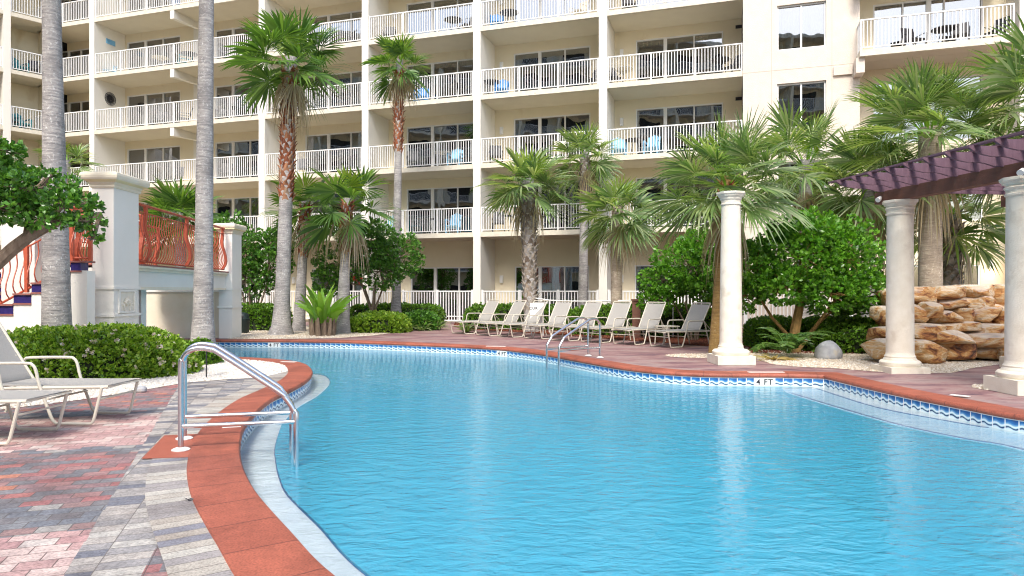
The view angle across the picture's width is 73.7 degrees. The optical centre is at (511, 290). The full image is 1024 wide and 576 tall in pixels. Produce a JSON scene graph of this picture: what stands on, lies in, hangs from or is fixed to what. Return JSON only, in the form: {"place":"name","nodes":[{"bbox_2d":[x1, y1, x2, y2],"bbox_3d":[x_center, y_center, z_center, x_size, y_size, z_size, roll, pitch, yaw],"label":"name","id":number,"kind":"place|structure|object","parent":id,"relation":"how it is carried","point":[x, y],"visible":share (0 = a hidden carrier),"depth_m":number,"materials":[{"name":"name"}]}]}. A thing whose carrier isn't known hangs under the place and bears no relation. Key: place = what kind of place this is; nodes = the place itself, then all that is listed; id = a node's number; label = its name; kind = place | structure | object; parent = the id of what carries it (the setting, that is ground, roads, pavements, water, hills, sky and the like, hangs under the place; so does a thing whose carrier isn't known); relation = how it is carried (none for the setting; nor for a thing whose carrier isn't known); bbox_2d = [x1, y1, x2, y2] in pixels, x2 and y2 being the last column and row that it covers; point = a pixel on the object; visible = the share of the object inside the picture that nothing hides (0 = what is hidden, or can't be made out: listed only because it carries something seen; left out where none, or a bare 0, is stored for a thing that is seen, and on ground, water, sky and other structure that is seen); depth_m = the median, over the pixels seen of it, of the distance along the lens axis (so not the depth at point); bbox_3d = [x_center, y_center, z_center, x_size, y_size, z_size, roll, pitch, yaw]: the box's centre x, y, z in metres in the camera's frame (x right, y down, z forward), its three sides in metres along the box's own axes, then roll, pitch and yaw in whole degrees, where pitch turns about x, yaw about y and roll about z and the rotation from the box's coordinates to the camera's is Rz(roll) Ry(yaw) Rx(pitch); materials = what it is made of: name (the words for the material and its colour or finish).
{"place":"outdoors","nodes":[
{"label":"outdoors","id":0,"kind":"place"},
{"bbox_2d":[0,378,257,575],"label":"paver deck","id":1,"kind":"structure","parent":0,"point":[72,501],"depth_m":5.02,"materials":[{"name":"brick"}]},
{"bbox_2d":[0,374,71,444],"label":"sun lounger","id":2,"kind":"object","parent":1,"relation":"on","point":[8,397],"visible":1,"depth_m":6.69,"materials":[{"name":"grey"}]},
{"bbox_2d":[0,322,141,424],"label":"sun lounger","id":3,"kind":"object","parent":1,"relation":"on","point":[15,371],"visible":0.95,"depth_m":7.61,"materials":[{"name":"grey"}]},
{"bbox_2d":[0,206,145,331],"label":"staircase","id":4,"kind":"structure","parent":1,"relation":"on","point":[20,288],"depth_m":12.97,"materials":[{"name":"white paint"}]},
{"bbox_2d":[145,360,287,575],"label":"paver border","id":5,"kind":"object","parent":1,"relation":"on","point":[187,544],"visible":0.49,"depth_m":4.29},
{"bbox_2d":[142,434,196,458],"bbox_3d":[-3.067,1.416,6.245,0.391,0.001,1.032,0,0,-17],"label":"rail pad","id":6,"kind":"object","parent":5,"relation":"on","point":[163,446],"visible":0.88,"depth_m":6.12,"materials":[{"name":"ceramic"}]},
{"bbox_2d":[171,342,298,506],"bbox_3d":[-2.591,1.330,6.418,1.136,1.680,0.651,0,0,-16],"label":"handrail","id":7,"kind":"object","parent":6,"relation":"attached to","point":[292,412],"visible":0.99,"depth_m":6.24,"materials":[{"name":"metal"}]},
{"bbox_2d":[187,357,334,575],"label":"coping","id":8,"kind":"object","parent":1,"relation":"on","point":[250,532],"visible":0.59,"depth_m":4.51,"materials":[{"name":"ceramic"}]},
{"bbox_2d":[0,359,287,409],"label":"gravel","id":9,"kind":"structure","parent":0,"point":[219,370],"depth_m":10.97,"materials":[{"name":"gravel"}]},
{"bbox_2d":[20,0,76,326],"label":"palm tree","id":10,"kind":"object","parent":9,"relation":"on","point":[56,308],"visible":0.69,"depth_m":12.06,"materials":[{"name":"plant"}]},
{"bbox_2d":[0,135,108,269],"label":"broadleaf tree","id":11,"kind":"object","parent":9,"relation":"on","point":[30,195],"visible":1,"depth_m":8.95,"materials":[{"name":"green plant"}]},
{"bbox_2d":[6,321,203,379],"bbox_3d":[-7.200,1.005,11.547,3.675,0.966,2.380,0,0,-12],"label":"hedge","id":12,"kind":"object","parent":9,"relation":"on","point":[117,350],"visible":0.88,"depth_m":10.94,"materials":[{"name":"green plant"}]},
{"bbox_2d":[190,0,215,342],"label":"palm tree","id":13,"kind":"object","parent":9,"relation":"on","point":[203,326],"visible":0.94,"depth_m":14.16,"materials":[{"name":"plant"}]},
{"bbox_2d":[189,336,223,364],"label":"bush","id":14,"kind":"object","parent":9,"relation":"on","point":[212,358],"visible":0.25,"depth_m":13.14,"materials":[{"name":"green plant"}]},
{"bbox_2d":[228,325,389,338],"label":"gravel","id":15,"kind":"structure","parent":0,"point":[296,335],"depth_m":21.38,"materials":[{"name":"gravel"}]},
{"bbox_2d":[299,506,369,575],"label":"pool floor","id":16,"kind":"structure","parent":0,"point":[359,568],"depth_m":7.66,"materials":[{"name":"blue paint"}]},
{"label":"ledge wall","id":17,"kind":"structure","parent":16,"relation":"on","visible":0},
{"bbox_2d":[240,374,364,575],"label":"pool ledge","id":18,"kind":"object","parent":17,"relation":"on","point":[307,532],"visible":0.66,"depth_m":5.48,"materials":[{"name":"paint"}]},
{"bbox_2d":[184,322,1023,408],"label":"pool deck","id":19,"kind":"structure","parent":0,"point":[649,355],"depth_m":14.35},
{"bbox_2d":[405,309,440,330],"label":"hedge","id":20,"kind":"object","parent":19,"relation":"on","point":[420,316],"visible":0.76,"depth_m":24.53,"materials":[{"name":"green plant"}]},
{"bbox_2d":[449,300,499,333],"bbox_3d":[-1.156,0.863,22.851,1.901,1.106,0.688,0,0,-43],"label":"sun lounger","id":21,"kind":"object","parent":19,"relation":"on","point":[488,311],"visible":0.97,"depth_m":23.05,"materials":[{"name":"grey"}]},
{"bbox_2d":[473,300,526,335],"bbox_3d":[-0.286,0.863,21.933,1.901,1.106,0.688,0,0,-39],"label":"sun lounger","id":22,"kind":"object","parent":19,"relation":"on","point":[516,308],"visible":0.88,"depth_m":22.13,"materials":[{"name":"grey"}]},
{"bbox_2d":[495,300,547,337],"bbox_3d":[0.380,0.863,21.260,1.901,1.106,0.688,0,0,-43],"label":"sun lounger","id":23,"kind":"object","parent":19,"relation":"on","point":[531,320],"visible":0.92,"depth_m":21.38,"materials":[{"name":"grey"}]},
{"bbox_2d":[522,301,575,338],"bbox_3d":[1.142,0.863,20.593,0.688,1.106,1.901,0,0,41],"label":"sun lounger","id":24,"kind":"object","parent":19,"relation":"on","point":[559,314],"visible":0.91,"depth_m":20.87,"materials":[{"name":"grey"}]},
{"bbox_2d":[546,317,603,371],"bbox_3d":[1.303,1.367,14.291,1.398,1.605,0.619,0,0,-37],"label":"pool ladder","id":25,"kind":"object","parent":19,"relation":"attached to","point":[559,347],"visible":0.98,"depth_m":14.24,"materials":[{"name":"metal"}]},
{"bbox_2d":[548,301,602,341],"bbox_3d":[1.924,0.863,19.745,1.901,1.106,0.688,0,0,-45],"label":"sun lounger","id":26,"kind":"object","parent":19,"relation":"on","point":[590,310],"visible":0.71,"depth_m":20.03,"materials":[{"name":"grey"}]},
{"bbox_2d":[184,339,1023,420],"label":"coping","id":27,"kind":"object","parent":19,"relation":"on","point":[997,410],"visible":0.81,"depth_m":11.60,"materials":[{"name":"ceramic"}]},
{"bbox_2d":[579,301,631,342],"bbox_3d":[2.693,0.863,19.143,0.688,1.106,1.901,0,0,42],"label":"sun lounger","id":28,"kind":"object","parent":19,"relation":"on","point":[617,316],"visible":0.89,"depth_m":19.44,"materials":[{"name":"grey"}]},
{"bbox_2d":[611,302,665,344],"bbox_3d":[3.498,0.863,18.422,0.688,1.106,1.901,0,0,44],"label":"sun lounger","id":29,"kind":"object","parent":19,"relation":"on","point":[651,316],"visible":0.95,"depth_m":18.67,"materials":[{"name":"grey"}]},
{"bbox_2d":[647,302,710,347],"bbox_3d":[4.367,0.863,17.485,1.901,1.106,0.688,0,0,-35],"label":"sun lounger","id":30,"kind":"object","parent":19,"relation":"on","point":[695,317],"visible":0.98,"depth_m":17.64,"materials":[{"name":"grey"}]},
{"bbox_2d":[631,105,816,352],"bbox_3d":[4.720,-1.325,15.262,3.901,5.550,4.087,0,0,0],"label":"palm tree","id":31,"kind":"object","parent":19,"relation":"on","point":[740,153],"visible":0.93,"depth_m":14.94,"materials":[{"name":"plant"}]},
{"bbox_2d":[707,190,755,364],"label":"column","id":32,"kind":"structure","parent":19,"relation":"on","point":[730,350],"depth_m":13.17,"materials":[{"name":"stone"}]},
{"bbox_2d":[745,347,998,372],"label":"gravel","id":33,"kind":"structure","parent":19,"relation":"on","point":[866,359],"depth_m":13.41,"materials":[{"name":"gravel"}]},
{"bbox_2d":[742,314,806,349],"bbox_3d":[6.577,1.038,16.999,1.466,0.905,1.857,0,0,0],"label":"hedge","id":34,"kind":"object","parent":33,"relation":"on","point":[751,338],"visible":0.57,"depth_m":16.63,"materials":[{"name":"green plant"}]},
{"bbox_2d":[749,327,835,353],"bbox_3d":[5.911,1.175,14.608,1.877,0.740,1.701,0,0,28],"label":"cycad","id":35,"kind":"object","parent":33,"relation":"on","point":[792,342],"visible":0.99,"depth_m":14.43,"materials":[{"name":"plant"}]},
{"bbox_2d":[741,205,885,352],"bbox_3d":[6.678,-0.243,15.572,3.934,3.434,2.099,0,0,0],"label":"broadleaf tree","id":36,"kind":"object","parent":33,"relation":"on","point":[781,274],"visible":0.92,"depth_m":15.14,"materials":[{"name":"green plant"}]},
{"bbox_2d":[814,340,842,358],"bbox_3d":[6.631,1.328,14.300,0.579,0.572,0.432,0,0,0],"label":"rock","id":37,"kind":"object","parent":33,"relation":"on","point":[829,349],"visible":0.65,"depth_m":14.16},
{"bbox_2d":[800,314,877,353],"bbox_3d":[8.060,1.013,16.612,2.666,0.952,2.995,0,0,0],"label":"hedge","id":38,"kind":"object","parent":33,"relation":"on","point":[849,336],"visible":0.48,"depth_m":15.54,"materials":[{"name":"green plant"}]},
{"bbox_2d":[829,52,1022,286],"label":"palm tree","id":39,"kind":"object","parent":33,"relation":"on","point":[912,97],"visible":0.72,"depth_m":16.20,"materials":[{"name":"plant"}]},
{"bbox_2d":[860,284,1004,363],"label":"rock waterfall","id":40,"kind":"object","parent":33,"relation":"on","point":[958,322],"visible":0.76,"depth_m":13.93,"materials":[{"name":"stone"}]},
{"bbox_2d":[881,194,1005,285],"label":"palm tree","id":41,"kind":"object","parent":33,"relation":"on","point":[956,256],"visible":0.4,"depth_m":17.93,"materials":[{"name":"plant"}]},
{"bbox_2d":[937,12,1023,219],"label":"palm tree","id":42,"kind":"object","parent":33,"relation":"on","point":[1008,66],"visible":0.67,"depth_m":15.46,"materials":[{"name":"plant"}]},
{"bbox_2d":[828,130,1023,395],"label":"pergola","id":43,"kind":"object","parent":19,"relation":"on","point":[977,168],"visible":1,"depth_m":10.65,"materials":[{"name":"stone"}]},
{"label":"gravel bed","id":44,"kind":"structure","parent":19,"relation":"on","visible":0},
{"bbox_2d":[213,209,296,304],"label":"tree","id":45,"kind":"object","parent":44,"relation":"on","point":[256,269],"visible":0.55,"depth_m":24.77,"materials":[{"name":"green plant"}]},
{"bbox_2d":[242,302,292,330],"bbox_3d":[-9.299,0.951,25.004,2.344,1.120,2.277,0,0,0],"label":"hedge","id":46,"kind":"object","parent":44,"relation":"on","point":[260,315],"visible":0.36,"depth_m":24.14,"materials":[{"name":"green plant"}]},
{"bbox_2d":[218,5,355,335],"bbox_3d":[-7.116,-3.837,22.042,4.231,10.584,4.495,0,0,0],"label":"palm tree","id":47,"kind":"object","parent":44,"relation":"on","point":[287,38],"visible":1,"depth_m":21.79,"materials":[{"name":"plant"}]},
{"bbox_2d":[258,171,340,330],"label":"palm tree","id":48,"kind":"object","parent":44,"relation":"on","point":[299,321],"visible":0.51,"depth_m":23.84,"materials":[{"name":"plant"}]},
{"bbox_2d":[295,283,358,335],"bbox_3d":[-5.971,0.589,21.477,2.150,1.686,2.190,0,0,0],"label":"blade plant","id":49,"kind":"object","parent":44,"relation":"on","point":[322,313],"visible":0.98,"depth_m":21.34,"materials":[{"name":"green plant"}]},
{"bbox_2d":[292,164,404,333],"bbox_3d":[-5.431,-1.367,22.531,3.785,5.641,3.528,0,0,0],"label":"palm tree","id":50,"kind":"object","parent":44,"relation":"on","point":[350,233],"visible":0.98,"depth_m":22.37,"materials":[{"name":"plant"}]},
{"bbox_2d":[310,218,425,310],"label":"tree","id":51,"kind":"object","parent":44,"relation":"on","point":[383,263],"visible":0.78,"depth_m":24.18,"materials":[{"name":"green plant"}]},
{"bbox_2d":[350,310,412,332],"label":"hedge","id":52,"kind":"object","parent":44,"relation":"on","point":[379,321],"visible":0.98,"depth_m":22.93,"materials":[{"name":"green plant"}]},
{"label":"mulch bed","id":53,"kind":"structure","parent":19,"relation":"on","visible":0},
{"bbox_2d":[350,301,446,325],"bbox_3d":[-4.651,0.961,27.314,4.049,1.074,1.492,0,0,0],"label":"hedge","id":54,"kind":"object","parent":53,"relation":"on","point":[405,307],"visible":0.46,"depth_m":26.90,"materials":[{"name":"green plant"}]},
{"bbox_2d":[369,290,472,320],"bbox_3d":[-3.999,0.690,29.808,4.963,1.460,0.090,0,0,18],"label":"patio fence","id":55,"kind":"object","parent":53,"relation":"on","point":[404,297],"visible":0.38,"depth_m":29.51,"materials":[{"name":"metal"}]},
{"bbox_2d":[223,347,1023,575],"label":"pool water","id":56,"kind":"structure","parent":0,"point":[413,463],"depth_m":5.89,"materials":[{"name":"liquid"}]},
{"bbox_2d":[241,373,329,497],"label":"shallow water","id":57,"kind":"structure","parent":56,"relation":"on","point":[323,381],"depth_m":10.19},
{"bbox_2d":[803,292,876,322],"bbox_3d":[7.725,0.393,16.019,1.906,0.773,1.826,0,0,0],"label":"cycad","id":58,"kind":"object","parent":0,"point":[843,312],"visible":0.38,"depth_m":15.81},
{"bbox_2d":[783,388,1023,450],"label":"pool step","id":59,"kind":"object","parent":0,"point":[997,434],"visible":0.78,"depth_m":8.40,"materials":[{"name":"paint"}]},
{"bbox_2d":[822,388,979,425],"bbox_3d":[5.837,1.628,7.980,0.843,0.001,6.994,0,0,-12],"label":"pool step","id":60,"kind":"object","parent":59,"relation":"on","point":[888,407],"visible":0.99,"depth_m":9.60,"materials":[{"name":"paint"}]},
{"bbox_2d":[785,387,1023,448],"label":"shallow water","id":61,"kind":"structure","parent":0,"point":[827,402],"depth_m":9.14,"materials":[{"name":"liquid"}]},
{"label":"ground","id":62,"kind":"structure","parent":0,"visible":0},
{"bbox_2d":[0,0,66,250],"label":"hotel wing","id":63,"kind":"structure","parent":62,"relation":"on","point":[21,43],"depth_m":35.70,"materials":[{"name":"paint"}]},
{"bbox_2d":[32,139,107,197],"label":"palm tree","id":64,"kind":"object","parent":62,"relation":"on","point":[77,151],"visible":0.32,"depth_m":29.90,"materials":[{"name":"plant"}]},
{"bbox_2d":[70,171,246,337],"bbox_3d":[-11.330,-0.300,17.180,7.340,4.040,7.880,0,0,0],"label":"footbridge","id":65,"kind":"object","parent":62,"relation":"on","point":[123,276],"visible":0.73,"depth_m":15.13,"materials":[{"name":"white paint"}]},
{"bbox_2d":[139,177,230,267],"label":"palm tree","id":66,"kind":"object","parent":62,"relation":"on","point":[172,198],"visible":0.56,"depth_m":25.52,"materials":[{"name":"plant"}]},
{"bbox_2d":[35,0,1023,323],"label":"hotel building","id":67,"kind":"structure","parent":62,"relation":"on","point":[543,58],"depth_m":30.07,"materials":[{"name":"paint"}]},
{"bbox_2d":[62,48,88,77],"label":"sliding door","id":68,"kind":"structure","parent":67,"relation":"in","point":[79,52],"depth_m":38.22,"materials":[{"name":"white paint"}]},
{"bbox_2d":[62,0,88,22],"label":"sliding door","id":69,"kind":"structure","parent":67,"relation":"in","point":[63,1],"depth_m":38.26,"materials":[{"name":"white paint"}]},
{"bbox_2d":[64,100,88,132],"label":"sliding door","id":70,"kind":"structure","parent":67,"relation":"in","point":[80,105],"depth_m":38.20,"materials":[{"name":"white paint"}]},
{"bbox_2d":[127,145,179,182],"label":"sliding door","id":71,"kind":"structure","parent":67,"relation":"in","point":[167,153],"depth_m":36.56,"materials":[{"name":"white paint"}]},
{"bbox_2d":[127,90,179,126],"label":"sliding door","id":72,"kind":"structure","parent":67,"relation":"in","point":[171,96],"depth_m":36.61,"materials":[{"name":"white paint"}]},
{"bbox_2d":[127,35,179,69],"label":"sliding door","id":73,"kind":"structure","parent":67,"relation":"in","point":[173,39],"depth_m":36.59,"materials":[{"name":"white paint"}]},
{"bbox_2d":[215,25,255,58],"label":"sliding door","id":74,"kind":"structure","parent":67,"relation":"in","point":[231,31],"depth_m":35.16,"materials":[{"name":"white paint"}]},
{"bbox_2d":[215,83,257,118],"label":"sliding door","id":75,"kind":"structure","parent":67,"relation":"in","point":[226,90],"depth_m":35.12,"materials":[{"name":"white paint"}]},
{"bbox_2d":[215,197,258,235],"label":"sliding door","id":76,"kind":"structure","parent":67,"relation":"in","point":[223,204],"depth_m":34.88,"materials":[{"name":"white paint"}]},
{"bbox_2d":[215,139,258,178],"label":"sliding door","id":77,"kind":"structure","parent":67,"relation":"in","point":[222,149],"depth_m":35.28,"materials":[{"name":"white paint"}]},
{"bbox_2d":[305,131,361,173],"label":"sliding door","id":78,"kind":"structure","parent":67,"relation":"in","point":[351,140],"depth_m":33.40,"materials":[{"name":"white paint"}]},
{"bbox_2d":[305,70,361,110],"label":"sliding door","id":79,"kind":"structure","parent":67,"relation":"in","point":[353,79],"depth_m":33.15,"materials":[{"name":"white paint"}]},
{"bbox_2d":[307,10,361,46],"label":"sliding door","id":80,"kind":"structure","parent":67,"relation":"in","point":[352,16],"depth_m":33.11,"materials":[{"name":"white paint"}]},
{"bbox_2d":[407,0,458,34],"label":"sliding door","id":81,"kind":"structure","parent":67,"relation":"in","point":[432,2],"depth_m":32.04,"materials":[{"name":"white paint"}]},
{"bbox_2d":[407,186,472,233],"bbox_3d":[-3.088,-3.628,31.575,3.791,2.257,0.280,0,0,18],"label":"sliding door","id":82,"kind":"structure","parent":67,"relation":"in","point":[423,199],"depth_m":31.93,"materials":[{"name":"white paint"}]},
{"bbox_2d":[407,122,472,167],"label":"sliding door","id":83,"kind":"structure","parent":67,"relation":"in","point":[416,135],"depth_m":32.01,"materials":[{"name":"white paint"}]},
{"bbox_2d":[407,58,472,101],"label":"sliding door","id":84,"kind":"structure","parent":67,"relation":"in","point":[459,67],"depth_m":31.63,"materials":[{"name":"white paint"}]},
{"bbox_2d":[411,267,472,319],"bbox_3d":[-2.983,0.161,31.542,3.571,2.477,0.280,0,0,18],"label":"sliding door","id":85,"kind":"structure","parent":67,"relation":"in","point":[420,280],"depth_m":32.00,"materials":[{"name":"white paint"}]},
{"bbox_2d":[515,266,588,308],"bbox_3d":[1.770,0.161,30.044,3.358,2.477,0.280,0,0,18],"label":"sliding door","id":86,"kind":"structure","parent":67,"relation":"in","point":[566,278],"depth_m":30.06,"materials":[{"name":"white paint"}]},
{"bbox_2d":[514,113,589,158],"bbox_3d":[1.769,-6.529,30.044,3.454,2.257,0.280,0,0,18],"label":"sliding door","id":87,"kind":"structure","parent":67,"relation":"in","point":[545,126],"depth_m":30.19,"materials":[{"name":"white paint"}]},
{"bbox_2d":[514,46,589,91],"bbox_3d":[1.769,-9.428,30.044,3.454,2.257,0.280,0,0,18],"label":"sliding door","id":88,"kind":"structure","parent":67,"relation":"in","point":[522,60],"depth_m":30.42,"materials":[{"name":"white paint"}]},
{"bbox_2d":[514,0,589,21],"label":"sliding door","id":89,"kind":"structure","parent":67,"relation":"in","point":[515,0],"depth_m":30.45,"materials":[{"name":"white paint"}]},
{"bbox_2d":[636,176,709,226],"bbox_3d":[6.947,-3.628,28.410,3.516,2.257,0.280,0,0,18],"label":"sliding door","id":90,"kind":"structure","parent":67,"relation":"in","point":[655,189],"depth_m":28.66,"materials":[{"name":"white paint"}]},
{"bbox_2d":[636,102,722,153],"bbox_3d":[6.947,-6.529,28.410,3.516,2.257,0.280,0,0,18],"label":"sliding door","id":91,"kind":"structure","parent":67,"relation":"in","point":[700,114],"depth_m":28.44,"materials":[{"name":"white paint"}]},
{"bbox_2d":[636,31,722,80],"bbox_3d":[6.947,-9.428,28.410,3.516,2.257,0.280,0,0,18],"label":"sliding door","id":92,"kind":"structure","parent":67,"relation":"in","point":[698,41],"depth_m":28.50,"materials":[{"name":"white paint"}]},
{"bbox_2d":[777,81,825,126],"bbox_3d":[10.694,-6.830,25.278,1.660,1.652,0.280,0,0,18],"label":"window","id":93,"kind":"structure","parent":67,"relation":"in","point":[815,92],"depth_m":25.27,"materials":[{"name":"glass"}]},
{"bbox_2d":[777,1,825,50],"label":"window","id":94,"kind":"structure","parent":67,"relation":"in","point":[801,27],"depth_m":25.35,"materials":[{"name":"glass"}]},
{"bbox_2d":[873,0,982,48],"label":"sliding door","id":95,"kind":"structure","parent":67,"relation":"in","point":[929,7],"depth_m":25.08,"materials":[{"name":"white paint"}]},
{"bbox_2d":[454,322,864,353],"bbox_3d":[7.200,1.417,27.832,20.712,0.001,25.117,0,0,0],"label":"mulch bed","id":96,"kind":"object","parent":62,"relation":"on","point":[623,339],"visible":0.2,"depth_m":19.81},
{"bbox_2d":[459,302,572,329],"bbox_3d":[0.259,0.935,25.185,4.526,1.143,1.666,0,0,14],"label":"hedge","id":97,"kind":"object","parent":96,"relation":"on","point":[501,308],"visible":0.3,"depth_m":24.82,"materials":[{"name":"green plant"}]},
{"bbox_2d":[471,143,576,331],"bbox_3d":[0.453,-1.822,23.569,3.663,6.538,3.654,0,0,-31],"label":"palm tree","id":98,"kind":"object","parent":96,"relation":"on","point":[529,201],"visible":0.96,"depth_m":23.28,"materials":[{"name":"plant"}]},
{"bbox_2d":[481,290,598,314],"bbox_3d":[1.103,0.690,28.199,5.015,1.460,0.090,0,0,18],"label":"patio fence","id":99,"kind":"object","parent":96,"relation":"on","point":[520,295],"visible":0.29,"depth_m":28.17,"materials":[{"name":"metal"}]},
{"bbox_2d":[548,120,625,307],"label":"palm tree","id":100,"kind":"object","parent":96,"relation":"on","point":[586,169],"visible":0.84,"depth_m":25.84,"materials":[{"name":"plant"}]},
{"bbox_2d":[568,174,668,304],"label":"palm tree","id":101,"kind":"object","parent":96,"relation":"on","point":[617,231],"visible":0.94,"depth_m":21.53,"materials":[{"name":"plant"}]},
{"bbox_2d":[567,302,711,337],"bbox_3d":[4.193,0.915,21.607,5.043,1.191,1.665,0,0,20],"label":"hedge","id":102,"kind":"object","parent":96,"relation":"on","point":[604,310],"visible":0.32,"depth_m":21.06,"materials":[{"name":"green plant"}]},
{"bbox_2d":[635,224,751,339],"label":"tree","id":103,"kind":"object","parent":96,"relation":"on","point":[689,248],"visible":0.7,"depth_m":19.28,"materials":[{"name":"green plant"}]},
{"bbox_2d":[741,97,875,318],"bbox_3d":[8.530,-2.014,19.428,4.199,6.918,4.323,0,0,0],"label":"palm tree","id":104,"kind":"object","parent":96,"relation":"on","point":[815,138],"visible":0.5,"depth_m":19.05,"materials":[{"name":"plant"}]},
{"bbox_2d":[796,125,949,316],"bbox_3d":[9.482,-1.425,17.944,3.782,5.730,4.018,0,0,-34],"label":"palm tree","id":105,"kind":"object","parent":96,"relation":"on","point":[868,208],"visible":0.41,"depth_m":17.71,"materials":[{"name":"plant"}]},
{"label":"pool wall","id":106,"kind":"structure","parent":0,"visible":0},
{"bbox_2d":[240,379,310,452],"bbox_3d":[-3.239,1.598,8.953,22.867,0.244,5.934,0,0,39],"label":"waterline tile","id":107,"kind":"object","parent":106,"relation":"attached to","point":[278,404],"visible":0.16,"depth_m":9.19,"materials":[{"name":"tile"}]},
{"bbox_2d":[216,342,1023,434],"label":"waterline tile","id":108,"kind":"object","parent":106,"relation":"attached to","point":[996,422],"visible":0.52,"depth_m":11.61,"materials":[{"name":"tile"}]},
{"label":"mulch","id":109,"kind":"object","parent":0,"visible":0},
{"bbox_2d":[360,31,433,312],"bbox_3d":[-4.450,-4.299,26.629,2.880,11.488,2.717,0,0,0],"label":"palm tree","id":110,"kind":"object","parent":109,"relation":"on","point":[401,85],"visible":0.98,"depth_m":26.45,"materials":[{"name":"plant"}]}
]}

